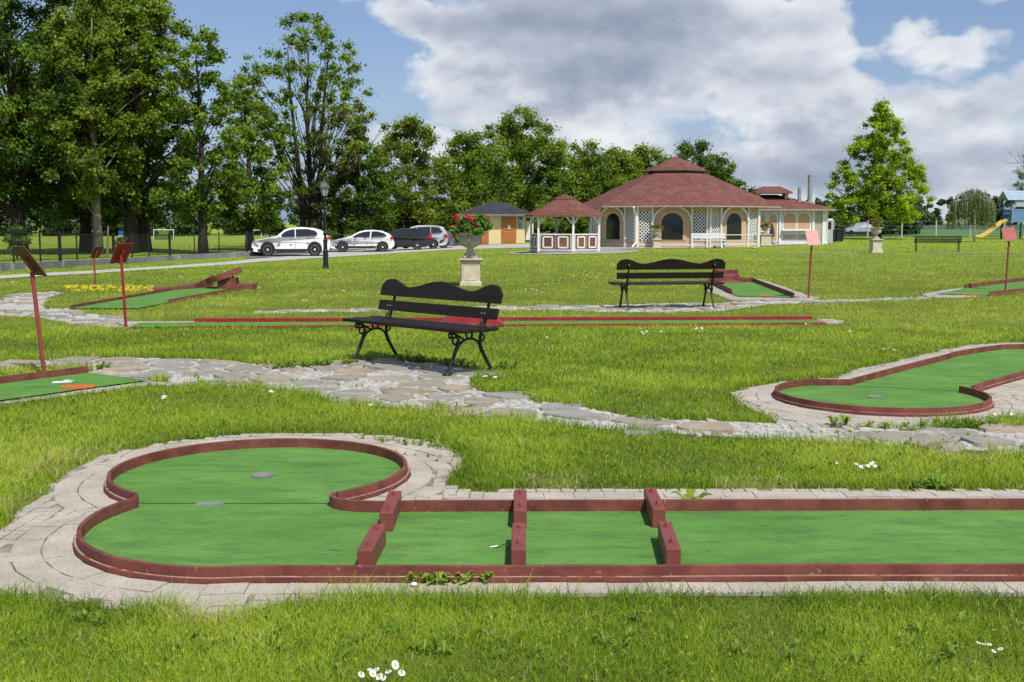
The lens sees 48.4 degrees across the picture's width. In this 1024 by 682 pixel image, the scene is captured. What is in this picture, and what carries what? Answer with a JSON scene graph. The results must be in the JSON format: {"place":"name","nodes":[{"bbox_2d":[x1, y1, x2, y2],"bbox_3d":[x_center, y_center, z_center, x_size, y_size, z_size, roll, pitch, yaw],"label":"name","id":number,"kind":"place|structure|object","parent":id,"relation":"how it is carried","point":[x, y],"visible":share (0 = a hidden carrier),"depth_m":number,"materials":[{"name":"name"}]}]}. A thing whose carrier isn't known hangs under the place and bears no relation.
{"place":"outdoors","nodes":[
{"label":"outdoors","id":0,"kind":"place"},
{"bbox_2d":[0,291,131,327],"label":"stone path","id":1,"kind":"structure","parent":0,"point":[40,309],"depth_m":19.58,"materials":[{"name":"grey stone"}]},
{"bbox_2d":[0,368,168,403],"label":"lane paving","id":2,"kind":"structure","parent":0,"point":[52,394],"depth_m":10.33,"materials":[{"name":"grey stone"}]},
{"bbox_2d":[113,323,162,327],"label":"lane paving","id":3,"kind":"structure","parent":0,"point":[137,327],"depth_m":16.63,"materials":[{"name":"grey stone"}]},
{"bbox_2d":[110,243,132,326],"bbox_3d":[-5.690,-0.804,16.649,0.185,1.252,0.300,3,7,28],"label":"course sign","id":4,"kind":"object","parent":3,"relation":"on","point":[120,255],"visible":0.93,"depth_m":16.62,"materials":[{"name":"red paint"}]},
{"bbox_2d":[85,319,194,327],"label":"lane paving stones","id":5,"kind":"object","parent":3,"relation":"on","point":[116,324],"visible":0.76,"depth_m":17.36,"materials":[{"name":"stone"}]},
{"bbox_2d":[0,243,566,278],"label":"driveway","id":6,"kind":"structure","parent":0,"point":[367,252],"depth_m":65.50,"materials":[{"name":"grey asphalt"}]},
{"bbox_2d":[251,227,329,255],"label":"parked car","id":7,"kind":"object","parent":6,"relation":"on","point":[300,240],"visible":0.95,"depth_m":66.14,"materials":[{"name":"white paint"}]},
{"bbox_2d":[330,230,394,251],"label":"parked car","id":8,"kind":"object","parent":6,"relation":"on","point":[381,241],"visible":0.99,"depth_m":74.79,"materials":[{"name":"white paint"}]},
{"bbox_2d":[375,228,431,249],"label":"parked car","id":9,"kind":"object","parent":6,"relation":"on","point":[417,238],"visible":0.61,"depth_m":77.64,"materials":[{"name":"black paint"}]},
{"bbox_2d":[391,225,447,248],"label":"parked car","id":10,"kind":"object","parent":6,"relation":"on","point":[438,233],"visible":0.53,"depth_m":78.49,"materials":[{"name":"silver metal"}]},
{"bbox_2d":[403,231,454,248],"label":"parked car","id":11,"kind":"object","parent":6,"relation":"on","point":[451,240],"visible":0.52,"depth_m":78.76,"materials":[{"name":"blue metal"}]},
{"bbox_2d":[0,222,1023,681],"bbox_3d":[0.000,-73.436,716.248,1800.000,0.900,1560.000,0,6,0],"label":"lawn","id":12,"kind":"structure","parent":0,"point":[576,282],"depth_m":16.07,"materials":[{"name":"green plant"}]},
{"bbox_2d":[2,224,31,258],"bbox_3d":[-26.518,-5.324,61.119,1.563,1.892,1.130,0,6,0],"label":"shrub","id":13,"kind":"object","parent":12,"relation":"on","point":[16,228],"visible":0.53,"depth_m":60.89,"materials":[{"name":"green plant"}]},
{"bbox_2d":[12,246,46,370],"bbox_3d":[-4.804,-0.287,11.397,0.217,1.326,0.320,-6,8,-44],"label":"course sign","id":14,"kind":"object","parent":12,"relation":"on","point":[29,260],"visible":0.94,"depth_m":11.37,"materials":[{"name":"red metal"}]},
{"bbox_2d":[0,0,119,253],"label":"tree","id":15,"kind":"object","parent":12,"relation":"on","point":[18,132],"visible":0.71,"depth_m":68.05,"materials":[{"name":"green plant"}]},
{"bbox_2d":[0,366,142,399],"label":"minigolf lane","id":16,"kind":"structure","parent":12,"relation":"on","point":[36,383],"depth_m":10.87,"materials":[{"name":"green carpet"}]},
{"bbox_2d":[7,0,173,252],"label":"tree","id":17,"kind":"object","parent":12,"relation":"on","point":[85,222],"visible":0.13,"depth_m":72.04,"materials":[{"name":"green plant"}]},
{"bbox_2d":[90,246,102,287],"bbox_3d":[-9.699,-1.719,26.628,0.148,0.980,0.300,2,6,19],"label":"course sign","id":18,"kind":"object","parent":12,"relation":"on","point":[96,251],"visible":0.92,"depth_m":26.61,"materials":[{"name":"red metal"}]},
{"bbox_2d":[27,0,168,254],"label":"tree","id":19,"kind":"object","parent":12,"relation":"on","point":[92,190],"visible":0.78,"depth_m":68.14,"materials":[{"name":"green plant"}]},
{"bbox_2d":[51,0,198,252],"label":"tree","id":20,"kind":"object","parent":12,"relation":"on","point":[129,206],"visible":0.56,"depth_m":70.28,"materials":[{"name":"green plant"}]},
{"bbox_2d":[77,1,210,251],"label":"tree","id":21,"kind":"object","parent":12,"relation":"on","point":[143,228],"visible":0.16,"depth_m":74.36,"materials":[{"name":"green plant"}]},
{"bbox_2d":[70,267,256,308],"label":"minigolf lane","id":22,"kind":"structure","parent":12,"relation":"on","point":[226,282],"depth_m":24.17,"materials":[{"name":"green carpet"}]},
{"bbox_2d":[153,229,174,239],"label":"football goal","id":23,"kind":"object","parent":12,"relation":"on","point":[163,230],"visible":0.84,"depth_m":150.12,"materials":[{"name":"white paint"}]},
{"bbox_2d":[0,229,348,270],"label":"chain link fence","id":24,"kind":"object","parent":12,"relation":"on","point":[13,265],"visible":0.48,"depth_m":51.85,"materials":[{"name":"black metal"}]},
{"bbox_2d":[146,24,262,253],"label":"tree","id":25,"kind":"object","parent":12,"relation":"on","point":[197,201],"visible":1,"depth_m":69.48,"materials":[{"name":"green plant"}]},
{"bbox_2d":[204,71,298,249],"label":"tree","id":26,"kind":"object","parent":12,"relation":"on","point":[252,214],"visible":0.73,"depth_m":78.60,"materials":[{"name":"green plant"}]},
{"bbox_2d":[0,180,543,235],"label":"wood","id":27,"kind":"object","parent":12,"relation":"on","point":[189,227],"visible":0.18,"depth_m":190.44,"materials":[{"name":"green plant"}]},
{"bbox_2d":[227,10,392,230],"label":"tree","id":28,"kind":"object","parent":12,"relation":"on","point":[310,211],"visible":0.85,"depth_m":83.56,"materials":[{"name":"green plant"}]},
{"bbox_2d":[319,178,329,267],"bbox_3d":[-6.891,-4.348,41.978,0.420,3.339,0.364,0,6,0],"label":"street lamp","id":29,"kind":"object","parent":12,"relation":"on","point":[324,186],"visible":1,"depth_m":41.95,"materials":[{"name":"black metal"}]},
{"bbox_2d":[246,243,460,257],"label":"parking area","id":30,"kind":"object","parent":12,"relation":"on","point":[280,255],"visible":0.13,"depth_m":69.07,"materials":[{"name":"grey asphalt"}]},
{"bbox_2d":[317,121,408,239],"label":"tree","id":31,"kind":"object","parent":12,"relation":"on","point":[354,222],"visible":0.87,"depth_m":84.53,"materials":[{"name":"green plant"}]},
{"bbox_2d":[358,660,404,681],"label":"daisy cluster","id":32,"kind":"object","parent":12,"relation":"on","point":[360,673],"visible":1,"depth_m":3.80,"materials":[{"name":"white plant"}]},
{"bbox_2d":[365,111,469,243],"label":"tree","id":33,"kind":"object","parent":12,"relation":"on","point":[409,211],"visible":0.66,"depth_m":91.28,"materials":[{"name":"green plant"}]},
{"bbox_2d":[455,233,484,285],"bbox_3d":[-1.003,-1.966,27.403,0.731,1.270,0.713,0,6,-4],"label":"urn planter","id":34,"kind":"object","parent":12,"relation":"on","point":[470,260],"visible":0.97,"depth_m":27.21,"materials":[{"name":"beige stone"}]},
{"bbox_2d":[449,210,493,235],"bbox_3d":[-0.972,-2.834,27.299,1.077,0.628,1.229,0,6,0],"label":"geranium","id":35,"kind":"object","parent":34,"relation":"in","point":[477,224],"visible":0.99,"depth_m":27.06,"materials":[{"name":"green plant"}]},
{"bbox_2d":[414,129,527,242],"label":"tree","id":36,"kind":"object","parent":12,"relation":"on","point":[476,182],"visible":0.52,"depth_m":96.76,"materials":[{"name":"green plant"}]},
{"bbox_2d":[131,316,825,327],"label":"minigolf lane","id":37,"kind":"structure","parent":12,"relation":"on","point":[613,321],"depth_m":17.42,"materials":[{"name":"green fabric"}]},
{"bbox_2d":[459,202,528,243],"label":"toilet hut","id":38,"kind":"object","parent":12,"relation":"on","point":[507,220],"visible":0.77,"depth_m":84.58,"materials":[{"name":"tile"}]},
{"bbox_2d":[463,217,488,243],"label":"door","id":39,"kind":"structure","parent":38,"relation":"in","point":[485,238],"depth_m":84.60,"materials":[{"name":"orange wood"}]},
{"bbox_2d":[501,217,515,243],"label":"door","id":40,"kind":"structure","parent":38,"relation":"in","point":[507,235],"depth_m":84.56,"materials":[{"name":"orange wood"}]},
{"bbox_2d":[495,359,517,367],"bbox_3d":[-0.063,0.241,11.987,0.263,0.098,0.202,3,7,25],"label":"weed","id":41,"kind":"object","parent":12,"relation":"on","point":[505,364],"visible":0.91,"depth_m":11.97,"materials":[{"name":"green plant"}]},
{"bbox_2d":[0,350,1023,672],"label":"weeds","id":42,"kind":"object","parent":12,"relation":"on","point":[928,480],"visible":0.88,"depth_m":4.38,"materials":[{"name":"green plant"}]},
{"bbox_2d":[445,103,582,233],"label":"tree","id":43,"kind":"object","parent":12,"relation":"on","point":[523,148],"visible":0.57,"depth_m":105.25,"materials":[{"name":"green plant"}]},
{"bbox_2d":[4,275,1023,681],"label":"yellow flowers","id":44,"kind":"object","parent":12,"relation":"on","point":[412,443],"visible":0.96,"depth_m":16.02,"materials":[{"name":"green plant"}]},
{"bbox_2d":[525,216,533,241],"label":"white cabin","id":45,"kind":"object","parent":12,"relation":"on","point":[527,229],"visible":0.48,"depth_m":88.13,"materials":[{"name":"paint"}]},
{"bbox_2d":[507,249,639,253],"bbox_3d":[3.191,-4.538,58.220,7.025,0.111,9.656,0,6,0],"label":"gazebo apron","id":46,"kind":"object","parent":12,"relation":"on","point":[600,252],"visible":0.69,"depth_m":56.97,"materials":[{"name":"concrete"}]},
{"bbox_2d":[524,194,605,252],"bbox_3d":[2.654,-5.935,57.294,4.061,2.900,4.224,0,6,0],"label":"gazebo","id":47,"kind":"object","parent":46,"relation":"on","point":[564,205],"visible":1,"depth_m":56.11,"materials":[{"name":"wood"}]},
{"bbox_2d":[527,138,631,235],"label":"tree","id":48,"kind":"object","parent":12,"relation":"on","point":[580,161],"visible":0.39,"depth_m":109.15,"materials":[{"name":"green plant"}]},
{"bbox_2d":[582,143,643,200],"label":"tree","id":49,"kind":"object","parent":12,"relation":"on","point":[623,158],"visible":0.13,"depth_m":111.55,"materials":[{"name":"green plant"}]},
{"bbox_2d":[621,142,665,180],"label":"tree","id":50,"kind":"object","parent":12,"relation":"on","point":[642,154],"visible":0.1,"depth_m":114.03,"materials":[{"name":"green plant"}]},
{"bbox_2d":[656,138,736,184],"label":"tree","id":51,"kind":"object","parent":12,"relation":"on","point":[687,151],"visible":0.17,"depth_m":109.62,"materials":[{"name":"green plant"}]},
{"bbox_2d":[600,244,798,249],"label":"pavilion apron","id":52,"kind":"object","parent":12,"relation":"on","point":[607,248],"visible":0.25,"depth_m":65.92,"materials":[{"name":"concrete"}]},
{"bbox_2d":[651,230,661,247],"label":"urn planter","id":53,"kind":"object","parent":52,"relation":"on","point":[656,239],"visible":1,"depth_m":65.82,"materials":[{"name":"beige stone"}]},
{"bbox_2d":[583,156,781,247],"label":"pavilion","id":54,"kind":"structure","parent":52,"relation":"on","point":[681,200],"depth_m":67.09,"materials":[{"name":"red"}]},
{"bbox_2d":[604,210,621,239],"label":"window","id":55,"kind":"structure","parent":54,"relation":"in","point":[613,220],"depth_m":68.21,"materials":[{"name":"black glass"}]},
{"bbox_2d":[658,210,685,240],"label":"window","id":56,"kind":"structure","parent":54,"relation":"in","point":[674,222],"depth_m":66.19,"materials":[{"name":"black glass"}]},
{"bbox_2d":[724,210,743,239],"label":"window","id":57,"kind":"structure","parent":54,"relation":"in","point":[733,223],"depth_m":67.02,"materials":[{"name":"black glass"}]},
{"bbox_2d":[760,227,772,244],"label":"urn planter","id":58,"kind":"object","parent":52,"relation":"on","point":[765,238],"visible":0.88,"depth_m":71.70,"materials":[{"name":"beige stone"}]},
{"bbox_2d":[691,233,724,247],"bbox_3d":[11.140,-5.696,64.772,1.900,0.866,0.675,1,6,12],"label":"garden bench","id":59,"kind":"object","parent":12,"relation":"on","point":[708,236],"visible":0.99,"depth_m":64.90,"materials":[{"name":"white paint"}]},
{"bbox_2d":[704,158,760,192],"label":"tree","id":60,"kind":"object","parent":12,"relation":"on","point":[732,167],"visible":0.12,"depth_m":110.96,"materials":[{"name":"green plant"}]},
{"bbox_2d":[723,234,759,247],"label":"picnic table","id":61,"kind":"object","parent":12,"relation":"on","point":[754,240],"visible":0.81,"depth_m":65.16,"materials":[{"name":"white paint"}]},
{"bbox_2d":[751,172,836,243],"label":"annex","id":62,"kind":"object","parent":12,"relation":"on","point":[792,220],"visible":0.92,"depth_m":75.58,"materials":[{"name":"white"}]},
{"bbox_2d":[768,213,777,241],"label":"window frame","id":63,"kind":"structure","parent":62,"relation":"in","point":[773,217],"depth_m":75.54,"materials":[{"name":"white paint"}]},
{"bbox_2d":[782,212,796,229],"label":"window frame","id":64,"kind":"structure","parent":62,"relation":"in","point":[789,221],"depth_m":75.54,"materials":[{"name":"white paint"}]},
{"bbox_2d":[797,212,810,229],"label":"window frame","id":65,"kind":"structure","parent":62,"relation":"in","point":[803,218],"depth_m":75.52,"materials":[{"name":"white paint"}]},
{"bbox_2d":[827,219,832,243],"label":"cabinet","id":66,"kind":"object","parent":12,"relation":"on","point":[830,233],"visible":0.51,"depth_m":77.80,"materials":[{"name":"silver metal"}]},
{"bbox_2d":[834,229,844,241],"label":"wheelie bin","id":67,"kind":"object","parent":12,"relation":"on","point":[839,234],"visible":0.97,"depth_m":85.03,"materials":[{"name":"black plastic"}]},
{"bbox_2d":[814,194,935,233],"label":"wood","id":68,"kind":"object","parent":12,"relation":"on","point":[895,228],"visible":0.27,"depth_m":122.09,"materials":[{"name":"green plant"}]},
{"bbox_2d":[868,227,883,252],"bbox_3d":[17.884,-4.963,55.981,0.695,1.242,0.677,0,6,-4],"label":"urn planter","id":69,"kind":"object","parent":12,"relation":"on","point":[875,245],"visible":1,"depth_m":55.78,"materials":[{"name":"beige stone"}]},
{"bbox_2d":[869,217,885,226],"bbox_3d":[17.931,-5.835,55.877,0.776,0.528,0.810,-6,8,-43],"label":"geranium","id":70,"kind":"object","parent":69,"relation":"in","point":[876,222],"visible":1,"depth_m":55.74,"materials":[{"name":"green plant"}]},
{"bbox_2d":[824,98,936,238],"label":"maple tree","id":71,"kind":"object","parent":12,"relation":"on","point":[876,201],"visible":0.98,"depth_m":95.97,"materials":[{"name":"green plant"}]},
{"bbox_2d":[806,190,1023,224],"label":"wood","id":72,"kind":"object","parent":12,"relation":"on","point":[936,213],"visible":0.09,"depth_m":453.16,"materials":[{"name":"green plant"}]},
{"bbox_2d":[833,220,1023,237],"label":"wire fence","id":73,"kind":"object","parent":12,"relation":"on","point":[901,234],"visible":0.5,"depth_m":106.49,"materials":[{"name":"metal"}]},
{"bbox_2d":[913,236,961,251],"bbox_3d":[21.782,-4.987,58.345,2.300,0.813,0.670,1,6,14],"label":"slatted bench","id":74,"kind":"object","parent":12,"relation":"on","point":[937,239],"visible":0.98,"depth_m":58.12,"materials":[{"name":"green wood"}]},
{"bbox_2d":[946,187,997,241],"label":"weeping tree","id":75,"kind":"object","parent":12,"relation":"on","point":[977,202],"visible":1,"depth_m":83.24,"materials":[{"name":"green plant"}]},
{"bbox_2d":[940,277,1023,295],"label":"minigolf lane","id":76,"kind":"structure","parent":12,"relation":"on","point":[1014,285],"depth_m":26.00,"materials":[{"name":"green carpet"}]},
{"bbox_2d":[1001,227,1016,289],"bbox_3d":[11.053,-1.821,25.378,0.313,1.446,0.176,1,6,11],"label":"course sign","id":77,"kind":"object","parent":76,"relation":"on","point":[1009,234],"visible":0.93,"depth_m":25.34,"materials":[{"name":"red metal"}]},
{"bbox_2d":[977,641,1003,666],"bbox_3d":[1.680,1.101,4.008,0.058,0.070,0.083,-2,6,-14],"label":"daisy cluster","id":78,"kind":"object","parent":12,"relation":"on","point":[1000,648],"visible":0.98,"depth_m":4.01,"materials":[{"name":"white plant"}]},
{"bbox_2d":[976,191,1023,238],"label":"play tower","id":79,"kind":"structure","parent":12,"relation":"on","point":[1014,215],"depth_m":96.55,"materials":[{"name":"blue wood"}]},
{"bbox_2d":[1004,146,1023,190],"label":"bare tree","id":80,"kind":"object","parent":12,"relation":"on","point":[1021,177],"visible":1,"depth_m":98.03,"materials":[{"name":"green plant"}]},
{"bbox_2d":[0,434,1023,611],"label":"lane paving","id":81,"kind":"structure","parent":0,"point":[7,549],"depth_m":5.39,"materials":[{"name":"grey stone"}]},
{"bbox_2d":[0,433,1023,614],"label":"lane paving stones","id":82,"kind":"object","parent":81,"relation":"on","point":[30,531],"visible":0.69,"depth_m":5.55,"materials":[{"name":"stone"}]},
{"bbox_2d":[404,570,493,583],"bbox_3d":[-0.274,1.010,4.882,0.428,0.057,0.148,0,6,0],"label":"weed","id":83,"kind":"object","parent":82,"relation":"on","point":[442,577],"visible":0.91,"depth_m":4.86,"materials":[{"name":"green plant"}]},
{"bbox_2d":[670,488,713,498],"bbox_3d":[0.987,0.856,6.215,0.238,0.084,0.135,-1,6,-14],"label":"weed","id":84,"kind":"object","parent":82,"relation":"on","point":[690,493],"visible":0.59,"depth_m":6.23,"materials":[{"name":"green plant"}]},
{"bbox_2d":[73,438,1023,583],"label":"minigolf lane","id":85,"kind":"structure","parent":81,"relation":"on","point":[200,497],"depth_m":5.63,"materials":[{"name":"green carpet"}]},
{"bbox_2d":[83,393,1013,557],"bbox_3d":[3.682,0.705,7.902,12.181,0.004,6.470,-5,8,-37],"label":"debris","id":86,"kind":"object","parent":85,"relation":"on","point":[469,512],"visible":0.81,"depth_m":6.03,"materials":[{"name":"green plant"}]},
{"bbox_2d":[0,0,1023,222],"label":"sky","id":87,"kind":"structure","parent":0,"point":[780,87],"materials":[{"name":"blue"}]},
{"bbox_2d":[28,358,1023,453],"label":"stone path","id":88,"kind":"structure","parent":0,"point":[410,370],"depth_m":9.55,"materials":[{"name":"grey stone"}]},
{"bbox_2d":[0,356,1023,454],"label":"stone path slabs","id":89,"kind":"structure","parent":88,"relation":"on","point":[428,377],"depth_m":10.18,"materials":[{"name":"grey stone"}]},
{"bbox_2d":[342,279,502,375],"bbox_3d":[-0.967,-0.168,12.074,0.690,0.903,2.000,-6,8,-44],"label":"park bench","id":90,"kind":"object","parent":89,"relation":"on","point":[487,294],"visible":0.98,"depth_m":12.03,"materials":[{"name":"brown wood"}]},
{"bbox_2d":[254,299,890,312],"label":"stone path","id":91,"kind":"structure","parent":0,"point":[622,310],"depth_m":20.25,"materials":[{"name":"grey stone"}]},
{"bbox_2d":[254,297,930,313],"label":"stone path slabs","id":92,"kind":"structure","parent":91,"relation":"on","point":[663,306],"depth_m":20.52,"materials":[{"name":"grey stone"}]},
{"bbox_2d":[608,259,725,309],"bbox_3d":[2.752,-1.015,20.224,2.000,0.903,0.690,-1,6,-9],"label":"park bench","id":93,"kind":"object","parent":92,"relation":"on","point":[665,264],"visible":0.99,"depth_m":19.98,"materials":[{"name":"brown wood"}]},
{"bbox_2d":[703,279,819,300],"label":"lane paving","id":94,"kind":"structure","parent":0,"point":[733,295],"depth_m":23.46,"materials":[{"name":"grey stone"}]},
{"bbox_2d":[709,270,794,297],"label":"minigolf lane","id":95,"kind":"structure","parent":94,"relation":"on","point":[736,283],"depth_m":26.27,"materials":[{"name":"green carpet"}]},
{"bbox_2d":[805,230,819,297],"bbox_3d":[6.015,-1.526,22.857,0.260,1.387,0.180,-1,6,-7],"label":"course sign","id":96,"kind":"object","parent":94,"relation":"on","point":[812,237],"visible":0.93,"depth_m":22.82,"materials":[{"name":"red metal"}]},
{"bbox_2d":[729,342,1023,429],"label":"lane paving","id":97,"kind":"structure","parent":0,"point":[832,426],"depth_m":9.76,"materials":[{"name":"grey stone"}]},
{"bbox_2d":[826,414,853,425],"bbox_3d":[2.476,0.598,8.623,0.226,0.091,0.165,-2,6,-15],"label":"weed","id":98,"kind":"object","parent":97,"relation":"on","point":[844,419],"visible":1,"depth_m":8.61,"materials":[{"name":"green plant"}]},
{"bbox_2d":[862,420,911,426],"bbox_3d":[2.812,0.627,8.553,0.376,0.049,0.141,0,6,0],"label":"weed","id":99,"kind":"object","parent":97,"relation":"on","point":[888,424],"visible":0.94,"depth_m":8.55,"materials":[{"name":"green plant"}]},
{"bbox_2d":[772,344,1023,416],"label":"minigolf lane","id":100,"kind":"structure","parent":97,"relation":"on","point":[921,388],"depth_m":10.51,"materials":[{"name":"green carpet"}]},
{"bbox_2d":[839,224,1023,228],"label":"crop field","id":101,"kind":"structure","parent":0,"point":[944,226],"depth_m":316.60,"materials":[{"name":"green plant"}]},
{"bbox_2d":[844,230,1023,236],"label":"crop field","id":102,"kind":"structure","parent":0,"point":[958,231],"depth_m":139.30,"materials":[{"name":"green plant"}]},
{"bbox_2d":[844,222,874,235],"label":"covered car","id":103,"kind":"object","parent":102,"relation":"on","point":[858,228],"visible":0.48,"depth_m":117.31,"materials":[{"name":"silver fabric"}]},
{"bbox_2d":[920,288,987,297],"bbox_3d":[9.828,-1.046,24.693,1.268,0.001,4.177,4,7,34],"label":"lane paving","id":104,"kind":"structure","parent":0,"point":[951,294],"depth_m":24.09,"materials":[{"name":"grey stone"}]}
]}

